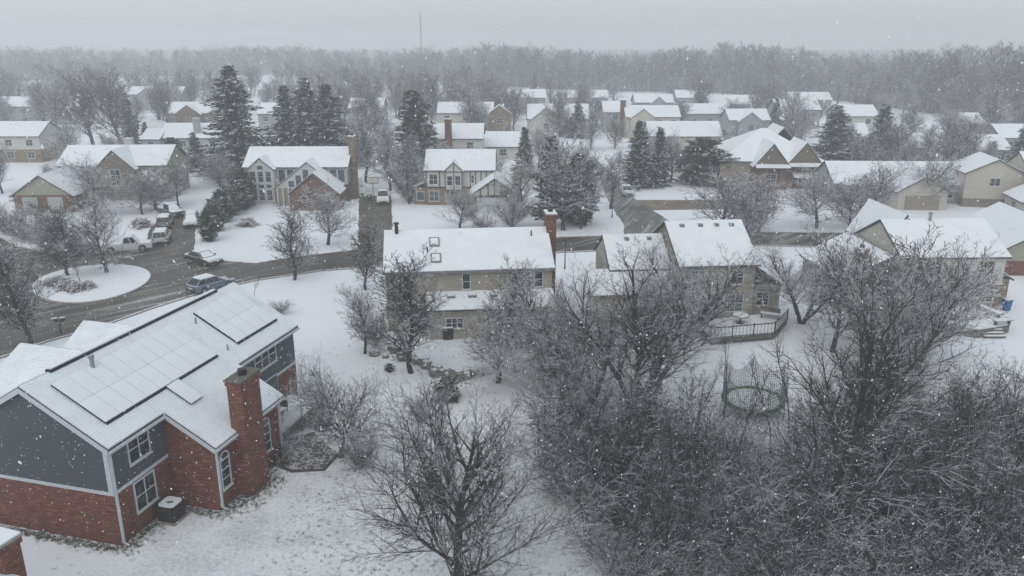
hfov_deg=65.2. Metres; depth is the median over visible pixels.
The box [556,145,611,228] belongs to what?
bare tree
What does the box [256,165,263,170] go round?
window
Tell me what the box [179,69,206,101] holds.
bare tree
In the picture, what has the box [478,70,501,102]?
bare tree
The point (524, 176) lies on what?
bare tree
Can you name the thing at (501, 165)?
bare tree
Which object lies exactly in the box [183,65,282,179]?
spruce tree
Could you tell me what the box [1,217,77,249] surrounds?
bare shrub
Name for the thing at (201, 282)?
moving car
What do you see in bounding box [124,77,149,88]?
bare tree
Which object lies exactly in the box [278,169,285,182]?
window
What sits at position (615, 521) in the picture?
thicket floor
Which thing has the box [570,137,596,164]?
bare tree
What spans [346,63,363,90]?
bare tree
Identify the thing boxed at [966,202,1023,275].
olive gable house
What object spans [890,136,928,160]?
bare tree
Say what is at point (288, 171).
window
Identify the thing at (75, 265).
bare tree
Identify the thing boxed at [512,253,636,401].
bare tree
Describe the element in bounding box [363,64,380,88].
bare tree
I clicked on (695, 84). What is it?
bare tree
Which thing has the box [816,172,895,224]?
bare tree
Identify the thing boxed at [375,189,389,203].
pickup truck
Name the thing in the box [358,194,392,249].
driveway by glass house
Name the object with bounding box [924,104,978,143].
bare tree
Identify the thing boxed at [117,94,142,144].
spruce tree
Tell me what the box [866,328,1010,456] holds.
bare tree
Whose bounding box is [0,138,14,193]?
bare tree
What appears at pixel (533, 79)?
bare tree
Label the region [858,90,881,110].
bare tree
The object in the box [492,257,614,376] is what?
bare tree
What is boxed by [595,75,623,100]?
bare tree
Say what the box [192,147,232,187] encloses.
bare tree
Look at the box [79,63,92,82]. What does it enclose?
bare tree
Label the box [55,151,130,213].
bare tree
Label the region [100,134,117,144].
bare tree
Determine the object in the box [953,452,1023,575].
bare tree
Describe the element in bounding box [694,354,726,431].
bare tree
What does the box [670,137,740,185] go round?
evergreen tree
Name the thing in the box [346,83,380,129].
bare tree
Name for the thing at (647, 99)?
snowy house
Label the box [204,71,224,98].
bare tree
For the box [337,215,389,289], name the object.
bare tree
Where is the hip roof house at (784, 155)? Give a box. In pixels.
[714,123,824,189]
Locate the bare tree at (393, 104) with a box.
[387,83,404,117]
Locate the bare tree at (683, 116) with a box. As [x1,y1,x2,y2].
[671,98,694,120]
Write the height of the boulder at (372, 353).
0.495 m
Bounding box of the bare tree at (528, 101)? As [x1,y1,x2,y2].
[518,91,535,119]
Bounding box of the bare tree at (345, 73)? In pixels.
[334,64,354,88]
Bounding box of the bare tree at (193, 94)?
[186,71,201,101]
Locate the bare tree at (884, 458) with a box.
[840,331,969,514]
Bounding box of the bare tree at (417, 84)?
[412,79,434,105]
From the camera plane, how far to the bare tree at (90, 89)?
274.71 m
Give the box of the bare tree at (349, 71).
[338,63,355,81]
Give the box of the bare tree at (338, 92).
[318,77,351,117]
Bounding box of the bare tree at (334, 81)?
[326,72,345,96]
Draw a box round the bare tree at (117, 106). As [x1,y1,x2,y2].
[104,94,123,117]
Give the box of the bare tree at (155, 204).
[110,164,181,209]
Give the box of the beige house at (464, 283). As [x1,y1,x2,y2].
[382,208,557,339]
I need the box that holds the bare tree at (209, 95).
[195,86,224,101]
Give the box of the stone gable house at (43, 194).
[9,138,189,212]
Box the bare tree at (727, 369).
[717,329,735,419]
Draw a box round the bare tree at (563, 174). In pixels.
[526,129,609,230]
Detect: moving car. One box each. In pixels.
[185,273,234,293]
[619,184,634,195]
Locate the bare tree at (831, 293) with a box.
[795,214,884,352]
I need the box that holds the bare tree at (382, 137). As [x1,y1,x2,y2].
[373,124,394,156]
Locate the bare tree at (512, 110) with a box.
[497,79,527,130]
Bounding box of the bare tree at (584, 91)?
[568,79,593,108]
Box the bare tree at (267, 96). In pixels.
[256,79,276,105]
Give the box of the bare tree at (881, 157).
[864,141,907,160]
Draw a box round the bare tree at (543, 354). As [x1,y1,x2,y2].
[499,296,624,406]
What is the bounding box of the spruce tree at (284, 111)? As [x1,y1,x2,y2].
[261,84,296,145]
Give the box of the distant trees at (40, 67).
[0,58,900,126]
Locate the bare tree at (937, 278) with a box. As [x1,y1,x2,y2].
[863,221,1012,363]
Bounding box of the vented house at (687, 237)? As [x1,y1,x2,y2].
[586,219,779,322]
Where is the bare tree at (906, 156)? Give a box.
[898,140,939,160]
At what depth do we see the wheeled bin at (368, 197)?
123.42 m
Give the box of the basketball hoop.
[366,177,378,201]
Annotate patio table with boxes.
[732,312,748,323]
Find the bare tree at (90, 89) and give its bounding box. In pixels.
[75,82,94,99]
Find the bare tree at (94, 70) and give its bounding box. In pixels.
[83,67,111,106]
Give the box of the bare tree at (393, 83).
[388,72,402,96]
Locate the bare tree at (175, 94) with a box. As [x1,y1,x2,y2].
[154,73,181,101]
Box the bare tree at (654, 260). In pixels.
[623,229,739,332]
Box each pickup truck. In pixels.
[100,234,152,253]
[156,202,184,216]
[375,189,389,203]
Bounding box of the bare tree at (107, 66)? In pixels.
[102,61,130,90]
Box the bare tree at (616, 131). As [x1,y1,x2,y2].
[604,115,631,148]
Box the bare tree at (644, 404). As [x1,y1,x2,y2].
[612,374,692,479]
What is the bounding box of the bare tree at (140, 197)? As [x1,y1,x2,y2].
[109,166,168,214]
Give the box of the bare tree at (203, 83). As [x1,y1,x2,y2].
[196,75,208,96]
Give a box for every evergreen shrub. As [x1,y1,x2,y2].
[196,208,220,241]
[198,196,227,230]
[212,188,236,220]
[221,182,244,214]
[226,179,253,209]
[230,169,257,205]
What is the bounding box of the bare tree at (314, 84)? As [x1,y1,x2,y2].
[306,73,328,106]
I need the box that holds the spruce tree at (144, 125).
[139,122,147,143]
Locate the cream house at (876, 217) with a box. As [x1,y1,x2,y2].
[799,198,1013,309]
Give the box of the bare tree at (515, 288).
[477,254,542,355]
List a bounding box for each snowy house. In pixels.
[0,96,53,120]
[0,121,64,161]
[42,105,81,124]
[128,86,190,109]
[139,128,164,143]
[161,118,224,150]
[167,102,224,122]
[256,102,295,133]
[257,83,283,96]
[347,98,387,126]
[431,118,484,148]
[436,102,511,130]
[484,131,521,159]
[507,89,546,113]
[526,104,589,134]
[565,90,608,105]
[599,101,626,131]
[619,100,680,138]
[630,94,673,104]
[642,121,722,152]
[672,90,706,105]
[681,103,728,122]
[703,95,751,108]
[720,109,770,135]
[766,99,821,128]
[769,109,799,130]
[782,92,832,108]
[824,104,878,133]
[842,123,868,148]
[872,132,940,160]
[946,112,983,132]
[960,134,1011,160]
[981,124,1023,151]
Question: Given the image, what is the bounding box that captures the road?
[0,233,841,356]
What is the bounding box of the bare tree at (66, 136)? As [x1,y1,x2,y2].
[37,117,88,160]
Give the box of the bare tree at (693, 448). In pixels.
[655,400,728,506]
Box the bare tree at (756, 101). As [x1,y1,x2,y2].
[746,90,768,108]
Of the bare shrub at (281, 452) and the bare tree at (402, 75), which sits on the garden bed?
the bare shrub at (281, 452)
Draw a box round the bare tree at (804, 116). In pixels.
[785,103,816,139]
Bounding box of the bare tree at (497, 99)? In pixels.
[482,85,507,108]
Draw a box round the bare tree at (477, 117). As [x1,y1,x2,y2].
[461,97,490,126]
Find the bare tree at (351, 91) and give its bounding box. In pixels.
[340,81,359,120]
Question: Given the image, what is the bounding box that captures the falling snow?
[0,0,1023,575]
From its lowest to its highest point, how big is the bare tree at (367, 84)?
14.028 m
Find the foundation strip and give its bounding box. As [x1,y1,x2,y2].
[0,464,275,550]
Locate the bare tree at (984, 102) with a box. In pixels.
[976,90,997,116]
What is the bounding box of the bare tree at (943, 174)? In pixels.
[891,148,972,199]
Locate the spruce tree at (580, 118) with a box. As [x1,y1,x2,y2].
[561,100,589,138]
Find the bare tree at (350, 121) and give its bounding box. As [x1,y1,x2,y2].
[344,113,361,132]
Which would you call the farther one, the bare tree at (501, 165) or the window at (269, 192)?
the bare tree at (501, 165)
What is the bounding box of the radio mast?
[420,14,422,68]
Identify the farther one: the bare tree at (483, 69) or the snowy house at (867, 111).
the bare tree at (483, 69)
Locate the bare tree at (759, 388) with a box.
[741,350,775,452]
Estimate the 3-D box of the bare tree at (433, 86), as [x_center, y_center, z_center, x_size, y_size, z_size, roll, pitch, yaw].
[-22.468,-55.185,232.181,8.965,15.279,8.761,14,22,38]
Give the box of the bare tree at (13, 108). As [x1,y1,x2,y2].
[0,96,16,120]
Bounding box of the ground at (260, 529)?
[0,45,1023,575]
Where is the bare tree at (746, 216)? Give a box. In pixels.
[723,186,780,238]
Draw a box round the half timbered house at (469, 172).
[412,149,521,212]
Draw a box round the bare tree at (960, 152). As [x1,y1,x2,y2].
[939,134,976,160]
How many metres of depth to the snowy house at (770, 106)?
221.47 m
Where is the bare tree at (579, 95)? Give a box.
[568,82,590,103]
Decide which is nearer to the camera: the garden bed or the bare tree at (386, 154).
the garden bed
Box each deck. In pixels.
[279,379,330,436]
[696,308,788,342]
[928,304,1013,337]
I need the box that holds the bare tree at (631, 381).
[616,363,646,464]
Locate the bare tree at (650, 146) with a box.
[623,126,656,161]
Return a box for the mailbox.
[51,317,64,332]
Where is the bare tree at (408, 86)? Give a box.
[405,71,424,110]
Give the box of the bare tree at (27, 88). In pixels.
[18,79,36,95]
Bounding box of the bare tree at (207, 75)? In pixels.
[200,65,217,92]
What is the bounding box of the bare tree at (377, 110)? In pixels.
[362,88,386,128]
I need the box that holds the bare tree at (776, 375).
[761,328,792,433]
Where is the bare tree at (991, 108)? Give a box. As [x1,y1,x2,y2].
[972,78,1014,128]
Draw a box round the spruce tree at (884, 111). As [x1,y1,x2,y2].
[862,104,896,160]
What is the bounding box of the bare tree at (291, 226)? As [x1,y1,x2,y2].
[261,200,323,279]
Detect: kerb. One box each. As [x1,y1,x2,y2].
[0,236,139,253]
[0,245,813,358]
[223,250,353,263]
[556,235,600,237]
[747,232,844,232]
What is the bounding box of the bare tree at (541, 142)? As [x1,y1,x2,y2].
[529,127,561,168]
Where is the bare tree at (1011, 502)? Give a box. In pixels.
[907,376,1023,575]
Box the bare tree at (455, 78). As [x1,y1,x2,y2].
[442,69,465,99]
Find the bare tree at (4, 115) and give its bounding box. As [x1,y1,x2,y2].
[0,105,17,120]
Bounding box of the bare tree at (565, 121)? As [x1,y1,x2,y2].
[544,107,574,135]
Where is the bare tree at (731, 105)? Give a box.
[716,97,740,118]
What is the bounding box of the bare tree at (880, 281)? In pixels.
[845,233,934,340]
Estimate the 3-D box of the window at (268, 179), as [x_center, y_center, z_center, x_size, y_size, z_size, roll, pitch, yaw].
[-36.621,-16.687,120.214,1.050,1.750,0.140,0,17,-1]
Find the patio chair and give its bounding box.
[280,400,287,415]
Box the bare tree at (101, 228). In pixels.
[46,190,137,272]
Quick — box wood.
[0,38,1023,123]
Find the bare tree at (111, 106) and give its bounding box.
[73,66,135,144]
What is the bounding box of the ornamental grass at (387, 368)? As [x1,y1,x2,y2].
[383,363,395,372]
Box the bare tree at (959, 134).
[924,119,993,160]
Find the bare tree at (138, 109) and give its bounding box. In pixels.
[129,91,148,124]
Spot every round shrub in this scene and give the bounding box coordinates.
[22,201,37,214]
[41,277,57,285]
[48,275,69,282]
[53,279,71,291]
[64,280,84,294]
[81,279,95,289]
[127,217,152,229]
[234,216,261,226]
[431,375,467,402]
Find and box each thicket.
[497,336,1023,575]
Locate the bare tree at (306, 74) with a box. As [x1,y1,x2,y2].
[296,68,314,84]
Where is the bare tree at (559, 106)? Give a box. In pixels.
[539,79,572,136]
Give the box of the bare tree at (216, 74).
[207,72,221,90]
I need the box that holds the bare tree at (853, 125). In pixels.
[845,120,860,149]
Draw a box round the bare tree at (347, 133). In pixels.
[339,122,362,154]
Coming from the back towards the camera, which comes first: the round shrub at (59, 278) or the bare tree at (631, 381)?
the round shrub at (59, 278)
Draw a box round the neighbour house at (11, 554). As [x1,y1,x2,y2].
[0,527,26,575]
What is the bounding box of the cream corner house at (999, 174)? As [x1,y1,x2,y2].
[952,151,1023,210]
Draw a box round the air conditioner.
[155,496,189,526]
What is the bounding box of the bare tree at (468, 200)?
[433,182,493,227]
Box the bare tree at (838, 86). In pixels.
[827,78,852,103]
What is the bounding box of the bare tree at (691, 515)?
[630,434,726,572]
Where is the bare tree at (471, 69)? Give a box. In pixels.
[464,61,475,84]
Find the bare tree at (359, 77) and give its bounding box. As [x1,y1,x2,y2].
[350,68,375,97]
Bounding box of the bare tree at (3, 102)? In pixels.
[0,85,14,120]
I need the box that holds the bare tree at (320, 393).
[269,347,406,460]
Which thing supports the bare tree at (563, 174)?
on the ground at (260, 529)
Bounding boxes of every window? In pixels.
[4,140,11,145]
[6,152,14,158]
[25,140,32,145]
[27,152,35,158]
[109,170,121,186]
[126,430,152,467]
[132,469,159,514]
[180,141,186,146]
[185,117,190,122]
[219,450,233,492]
[249,171,256,182]
[252,191,257,200]
[253,345,277,372]
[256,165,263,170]
[257,171,264,182]
[258,184,264,188]
[259,190,265,200]
[263,116,268,121]
[263,417,273,453]
[265,171,271,182]
[266,184,272,188]
[266,190,273,200]
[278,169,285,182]
[286,169,293,176]
[288,180,294,187]
[295,175,301,185]
[300,195,307,202]
[302,169,308,180]
[329,169,336,177]
[337,169,345,182]
[398,303,416,321]
[403,276,414,293]
[416,191,424,200]
[429,174,437,184]
[429,191,439,201]
[445,317,463,328]
[447,176,452,185]
[455,176,460,185]
[461,273,470,290]
[466,142,473,148]
[486,313,507,327]
[500,149,506,155]
[523,271,532,287]
[534,271,543,287]
[691,270,704,284]
[726,294,743,312]
[730,269,744,285]
[747,125,753,130]
[755,291,769,305]
[765,174,776,185]
[947,189,953,198]
[976,290,994,302]
[978,261,995,277]
[989,178,1000,186]
[997,153,1004,159]
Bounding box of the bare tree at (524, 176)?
[487,155,540,211]
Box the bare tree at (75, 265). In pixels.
[69,253,80,280]
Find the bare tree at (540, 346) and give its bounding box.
[513,318,612,373]
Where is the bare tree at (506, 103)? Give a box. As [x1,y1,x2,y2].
[493,89,516,119]
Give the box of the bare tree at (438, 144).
[415,137,454,172]
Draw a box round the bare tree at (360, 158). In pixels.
[356,137,383,160]
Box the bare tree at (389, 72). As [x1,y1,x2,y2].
[381,63,394,90]
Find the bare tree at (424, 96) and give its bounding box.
[417,86,437,119]
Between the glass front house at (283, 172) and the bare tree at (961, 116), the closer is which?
the glass front house at (283, 172)
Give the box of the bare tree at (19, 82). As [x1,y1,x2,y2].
[0,69,42,95]
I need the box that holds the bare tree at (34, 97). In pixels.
[18,74,59,120]
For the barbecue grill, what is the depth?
66.44 m
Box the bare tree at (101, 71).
[93,65,114,98]
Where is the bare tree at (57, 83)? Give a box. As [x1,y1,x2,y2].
[50,72,71,104]
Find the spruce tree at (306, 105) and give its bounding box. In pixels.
[277,76,338,145]
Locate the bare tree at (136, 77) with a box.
[127,68,143,89]
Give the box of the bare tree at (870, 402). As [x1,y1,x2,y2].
[752,240,1022,572]
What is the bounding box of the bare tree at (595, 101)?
[584,95,606,119]
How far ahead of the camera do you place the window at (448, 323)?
66.44 m
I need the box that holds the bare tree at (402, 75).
[394,67,411,100]
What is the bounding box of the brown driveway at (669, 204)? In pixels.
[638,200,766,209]
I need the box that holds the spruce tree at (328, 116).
[292,83,376,165]
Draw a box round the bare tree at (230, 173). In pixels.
[207,155,237,182]
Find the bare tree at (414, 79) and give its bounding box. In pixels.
[405,70,427,90]
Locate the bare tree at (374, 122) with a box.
[367,113,397,149]
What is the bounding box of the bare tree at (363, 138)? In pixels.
[336,104,397,182]
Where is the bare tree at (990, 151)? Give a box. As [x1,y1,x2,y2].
[983,138,1001,158]
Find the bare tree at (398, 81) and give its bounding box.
[382,70,410,115]
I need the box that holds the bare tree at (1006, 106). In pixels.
[981,99,1014,126]
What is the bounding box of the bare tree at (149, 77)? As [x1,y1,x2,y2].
[138,64,165,85]
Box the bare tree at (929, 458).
[899,377,951,527]
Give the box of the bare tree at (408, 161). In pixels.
[380,128,421,203]
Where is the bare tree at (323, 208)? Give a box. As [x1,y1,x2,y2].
[294,177,361,244]
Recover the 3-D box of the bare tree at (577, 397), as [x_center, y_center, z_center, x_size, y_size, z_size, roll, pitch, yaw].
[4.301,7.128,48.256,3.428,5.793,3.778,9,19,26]
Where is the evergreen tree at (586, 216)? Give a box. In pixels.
[561,152,603,225]
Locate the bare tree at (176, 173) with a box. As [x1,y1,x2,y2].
[158,154,195,205]
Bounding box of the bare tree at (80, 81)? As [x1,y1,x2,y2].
[73,73,86,88]
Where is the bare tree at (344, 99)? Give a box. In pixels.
[337,81,350,122]
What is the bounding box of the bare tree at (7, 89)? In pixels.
[0,75,16,95]
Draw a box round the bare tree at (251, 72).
[242,66,263,93]
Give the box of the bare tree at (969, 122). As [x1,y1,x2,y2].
[958,113,989,133]
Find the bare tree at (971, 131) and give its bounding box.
[953,119,987,150]
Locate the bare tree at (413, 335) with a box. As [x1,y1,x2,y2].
[361,242,451,373]
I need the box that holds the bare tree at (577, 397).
[555,359,615,447]
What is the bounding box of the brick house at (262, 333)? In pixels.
[0,282,299,545]
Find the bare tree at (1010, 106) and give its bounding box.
[984,98,1017,123]
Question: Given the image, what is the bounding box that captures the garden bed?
[275,432,336,469]
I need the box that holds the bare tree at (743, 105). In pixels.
[739,99,749,108]
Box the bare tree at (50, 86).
[43,79,68,93]
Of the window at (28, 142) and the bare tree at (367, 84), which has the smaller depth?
the window at (28, 142)
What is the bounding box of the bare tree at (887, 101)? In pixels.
[865,90,900,114]
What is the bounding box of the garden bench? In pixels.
[760,307,780,319]
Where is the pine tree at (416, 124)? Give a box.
[390,89,445,170]
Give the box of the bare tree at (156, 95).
[144,81,176,119]
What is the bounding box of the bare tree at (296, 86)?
[289,72,309,105]
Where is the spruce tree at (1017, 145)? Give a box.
[998,124,1023,161]
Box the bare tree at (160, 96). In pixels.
[145,79,174,122]
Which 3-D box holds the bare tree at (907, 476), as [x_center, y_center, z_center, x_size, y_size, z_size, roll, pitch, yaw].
[17.273,9.392,37.464,4.415,7.953,4.865,12,21,35]
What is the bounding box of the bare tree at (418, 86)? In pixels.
[403,81,436,115]
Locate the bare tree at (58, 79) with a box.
[49,72,74,102]
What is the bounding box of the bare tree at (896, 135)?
[874,111,925,156]
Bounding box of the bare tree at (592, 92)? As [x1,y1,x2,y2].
[579,75,598,103]
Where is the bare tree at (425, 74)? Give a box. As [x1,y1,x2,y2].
[412,67,431,86]
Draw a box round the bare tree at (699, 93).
[688,72,718,102]
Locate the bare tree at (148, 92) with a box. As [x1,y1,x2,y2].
[140,81,161,119]
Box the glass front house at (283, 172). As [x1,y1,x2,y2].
[241,133,358,210]
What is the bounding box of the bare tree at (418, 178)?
[384,160,427,201]
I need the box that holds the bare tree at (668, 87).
[653,74,687,93]
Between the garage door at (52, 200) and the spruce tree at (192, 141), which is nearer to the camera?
the garage door at (52, 200)
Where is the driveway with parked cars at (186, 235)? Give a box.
[145,216,195,252]
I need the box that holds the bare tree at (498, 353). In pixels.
[450,295,555,387]
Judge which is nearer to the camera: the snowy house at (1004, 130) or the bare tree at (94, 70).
the snowy house at (1004, 130)
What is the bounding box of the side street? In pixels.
[588,157,668,233]
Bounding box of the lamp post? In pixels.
[564,241,566,268]
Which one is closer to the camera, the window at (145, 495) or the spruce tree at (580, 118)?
the window at (145, 495)
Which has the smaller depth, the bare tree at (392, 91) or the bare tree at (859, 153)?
the bare tree at (859, 153)
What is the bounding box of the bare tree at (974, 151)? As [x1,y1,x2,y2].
[967,135,982,154]
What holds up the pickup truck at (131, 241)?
on the road
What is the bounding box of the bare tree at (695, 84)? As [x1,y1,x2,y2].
[683,77,706,89]
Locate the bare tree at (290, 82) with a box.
[285,73,295,95]
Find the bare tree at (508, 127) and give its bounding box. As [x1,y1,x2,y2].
[504,122,512,130]
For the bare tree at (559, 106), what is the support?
on the ground at (260, 529)
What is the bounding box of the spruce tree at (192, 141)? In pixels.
[185,131,204,172]
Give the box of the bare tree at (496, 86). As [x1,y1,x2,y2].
[491,80,508,97]
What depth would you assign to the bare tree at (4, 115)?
213.07 m
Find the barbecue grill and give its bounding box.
[442,326,452,339]
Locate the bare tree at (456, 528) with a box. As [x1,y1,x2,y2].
[321,341,604,575]
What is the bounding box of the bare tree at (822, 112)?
[812,98,828,118]
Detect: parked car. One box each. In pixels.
[71,240,106,255]
[151,227,171,244]
[155,213,173,227]
[182,210,199,227]
[183,248,223,266]
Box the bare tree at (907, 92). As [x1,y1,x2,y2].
[892,78,920,117]
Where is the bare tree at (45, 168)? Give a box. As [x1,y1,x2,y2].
[36,163,54,175]
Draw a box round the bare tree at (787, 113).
[773,79,816,134]
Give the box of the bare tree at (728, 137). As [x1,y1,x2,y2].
[718,126,741,140]
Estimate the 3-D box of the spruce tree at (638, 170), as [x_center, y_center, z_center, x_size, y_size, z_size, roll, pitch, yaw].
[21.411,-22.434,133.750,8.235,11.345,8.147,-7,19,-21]
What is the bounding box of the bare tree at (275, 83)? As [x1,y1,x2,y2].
[259,75,287,100]
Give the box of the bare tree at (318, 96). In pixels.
[314,81,339,113]
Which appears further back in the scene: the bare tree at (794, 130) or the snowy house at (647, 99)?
the snowy house at (647, 99)
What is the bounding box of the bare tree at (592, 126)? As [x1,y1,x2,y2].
[574,105,609,150]
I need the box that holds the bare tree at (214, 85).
[207,77,222,93]
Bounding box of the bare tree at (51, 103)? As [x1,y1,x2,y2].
[38,82,69,124]
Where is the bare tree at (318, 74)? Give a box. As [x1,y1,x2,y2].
[313,67,329,97]
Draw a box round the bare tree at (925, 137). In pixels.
[917,120,943,160]
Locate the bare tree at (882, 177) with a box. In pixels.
[843,156,917,217]
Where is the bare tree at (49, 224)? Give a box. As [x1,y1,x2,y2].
[29,196,90,275]
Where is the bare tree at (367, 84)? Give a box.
[349,72,372,96]
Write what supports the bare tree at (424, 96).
on the ground at (260, 529)
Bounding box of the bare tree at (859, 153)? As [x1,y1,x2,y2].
[845,129,880,160]
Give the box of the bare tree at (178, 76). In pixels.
[169,64,188,85]
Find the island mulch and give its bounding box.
[41,280,93,291]
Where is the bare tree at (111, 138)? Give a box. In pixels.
[95,124,127,144]
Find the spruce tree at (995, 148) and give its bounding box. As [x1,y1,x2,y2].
[991,141,997,157]
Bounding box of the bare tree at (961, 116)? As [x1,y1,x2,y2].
[943,108,971,130]
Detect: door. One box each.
[22,197,39,212]
[47,197,63,212]
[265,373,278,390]
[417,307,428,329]
[450,191,457,204]
[477,198,511,212]
[904,196,940,209]
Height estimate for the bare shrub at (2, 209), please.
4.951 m
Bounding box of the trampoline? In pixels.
[721,356,786,425]
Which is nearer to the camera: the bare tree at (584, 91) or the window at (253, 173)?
the window at (253, 173)
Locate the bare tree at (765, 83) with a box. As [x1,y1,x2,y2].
[757,81,770,105]
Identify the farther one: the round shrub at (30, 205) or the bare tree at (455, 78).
the bare tree at (455, 78)
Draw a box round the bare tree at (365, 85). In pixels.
[353,77,374,96]
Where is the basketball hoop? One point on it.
(372, 180)
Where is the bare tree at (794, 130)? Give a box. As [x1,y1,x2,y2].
[780,114,813,140]
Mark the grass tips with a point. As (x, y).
(134, 544)
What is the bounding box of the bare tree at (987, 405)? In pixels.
[873,354,1023,484]
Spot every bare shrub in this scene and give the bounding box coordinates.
[0,195,34,233]
[0,203,51,239]
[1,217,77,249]
[268,298,296,313]
[271,423,297,457]
[327,425,390,471]
[344,307,388,345]
[405,391,438,421]
[462,203,503,227]
[482,192,549,226]
[556,419,636,482]
[653,452,740,511]
[731,168,769,199]
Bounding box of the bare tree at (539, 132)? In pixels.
[528,124,555,152]
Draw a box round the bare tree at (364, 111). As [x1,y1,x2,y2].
[349,98,381,129]
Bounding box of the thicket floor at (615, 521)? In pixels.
[579,450,1023,575]
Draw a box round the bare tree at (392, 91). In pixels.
[383,81,405,103]
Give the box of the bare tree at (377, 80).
[371,70,387,98]
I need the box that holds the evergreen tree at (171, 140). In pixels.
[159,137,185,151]
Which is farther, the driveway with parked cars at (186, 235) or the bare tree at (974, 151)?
the bare tree at (974, 151)
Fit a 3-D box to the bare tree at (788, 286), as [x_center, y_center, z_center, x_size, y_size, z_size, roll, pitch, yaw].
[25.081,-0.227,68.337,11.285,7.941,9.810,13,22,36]
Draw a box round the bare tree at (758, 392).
[740,361,775,442]
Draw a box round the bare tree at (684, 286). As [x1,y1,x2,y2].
[630,252,715,362]
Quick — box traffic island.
[31,264,150,303]
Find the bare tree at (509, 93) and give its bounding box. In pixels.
[493,83,521,107]
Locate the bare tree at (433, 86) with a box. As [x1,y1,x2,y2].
[424,72,444,123]
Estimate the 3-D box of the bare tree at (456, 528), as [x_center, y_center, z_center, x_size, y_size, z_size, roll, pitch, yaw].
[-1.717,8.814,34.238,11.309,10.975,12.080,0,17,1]
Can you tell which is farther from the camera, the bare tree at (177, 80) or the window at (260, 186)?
the bare tree at (177, 80)
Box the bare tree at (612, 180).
[593,152,639,208]
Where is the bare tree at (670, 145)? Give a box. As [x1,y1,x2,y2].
[652,127,688,182]
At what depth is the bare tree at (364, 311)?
62.12 m
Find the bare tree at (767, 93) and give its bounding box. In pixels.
[753,81,780,108]
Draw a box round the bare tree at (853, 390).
[812,345,886,466]
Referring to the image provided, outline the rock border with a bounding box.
[387,345,483,380]
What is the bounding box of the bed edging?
[271,453,337,472]
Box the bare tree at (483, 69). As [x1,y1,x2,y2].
[475,62,491,85]
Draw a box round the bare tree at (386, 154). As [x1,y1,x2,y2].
[357,119,413,190]
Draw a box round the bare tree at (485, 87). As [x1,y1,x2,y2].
[472,74,503,105]
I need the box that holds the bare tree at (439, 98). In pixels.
[427,93,449,120]
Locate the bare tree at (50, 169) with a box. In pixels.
[28,161,65,181]
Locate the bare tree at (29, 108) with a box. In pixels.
[21,76,60,120]
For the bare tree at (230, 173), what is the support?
on the ground at (260, 529)
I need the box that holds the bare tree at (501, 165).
[467,138,509,172]
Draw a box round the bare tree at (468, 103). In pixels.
[449,77,490,127]
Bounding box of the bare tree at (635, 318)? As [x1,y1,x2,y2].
[546,235,766,415]
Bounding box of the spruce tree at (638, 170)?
[618,120,663,190]
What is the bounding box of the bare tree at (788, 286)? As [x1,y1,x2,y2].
[745,232,849,324]
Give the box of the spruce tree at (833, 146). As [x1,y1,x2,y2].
[810,104,866,160]
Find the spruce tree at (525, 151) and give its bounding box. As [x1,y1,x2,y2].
[510,127,536,178]
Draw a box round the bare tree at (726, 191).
[678,166,781,219]
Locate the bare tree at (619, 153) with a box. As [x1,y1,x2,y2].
[610,148,627,170]
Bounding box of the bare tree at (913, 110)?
[901,101,926,131]
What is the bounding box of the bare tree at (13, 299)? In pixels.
[0,241,69,343]
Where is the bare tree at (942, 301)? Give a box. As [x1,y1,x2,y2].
[808,233,1007,390]
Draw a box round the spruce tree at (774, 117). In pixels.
[769,99,783,125]
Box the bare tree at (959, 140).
[943,128,973,158]
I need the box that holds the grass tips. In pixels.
[4,341,929,575]
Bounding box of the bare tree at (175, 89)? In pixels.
[168,79,181,101]
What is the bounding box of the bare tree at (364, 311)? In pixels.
[334,276,389,353]
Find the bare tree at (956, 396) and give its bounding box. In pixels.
[924,361,1010,487]
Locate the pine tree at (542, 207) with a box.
[525,136,571,220]
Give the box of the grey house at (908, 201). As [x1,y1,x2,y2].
[812,161,959,209]
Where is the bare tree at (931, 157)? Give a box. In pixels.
[913,153,943,160]
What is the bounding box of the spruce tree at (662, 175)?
[647,127,673,186]
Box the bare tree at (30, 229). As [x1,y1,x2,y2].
[8,209,72,257]
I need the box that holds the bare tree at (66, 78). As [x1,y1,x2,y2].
[52,67,75,102]
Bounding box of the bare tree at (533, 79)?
[526,65,544,88]
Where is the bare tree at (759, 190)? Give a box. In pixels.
[724,173,795,233]
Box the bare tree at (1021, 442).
[985,356,1023,484]
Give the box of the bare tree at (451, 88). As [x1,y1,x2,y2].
[442,74,471,101]
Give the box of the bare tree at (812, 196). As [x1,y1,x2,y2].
[775,161,857,227]
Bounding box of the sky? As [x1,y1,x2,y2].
[0,0,1023,44]
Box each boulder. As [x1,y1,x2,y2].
[369,349,379,356]
[382,354,388,358]
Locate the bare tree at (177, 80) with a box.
[167,71,193,84]
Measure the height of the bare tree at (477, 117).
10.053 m
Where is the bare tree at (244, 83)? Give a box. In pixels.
[237,76,255,105]
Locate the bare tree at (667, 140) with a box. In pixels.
[650,129,679,148]
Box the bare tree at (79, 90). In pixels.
[43,67,105,144]
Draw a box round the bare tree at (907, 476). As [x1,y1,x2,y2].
[832,409,941,560]
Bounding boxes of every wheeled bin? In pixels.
[359,192,363,200]
[367,193,371,200]
[1000,298,1013,310]

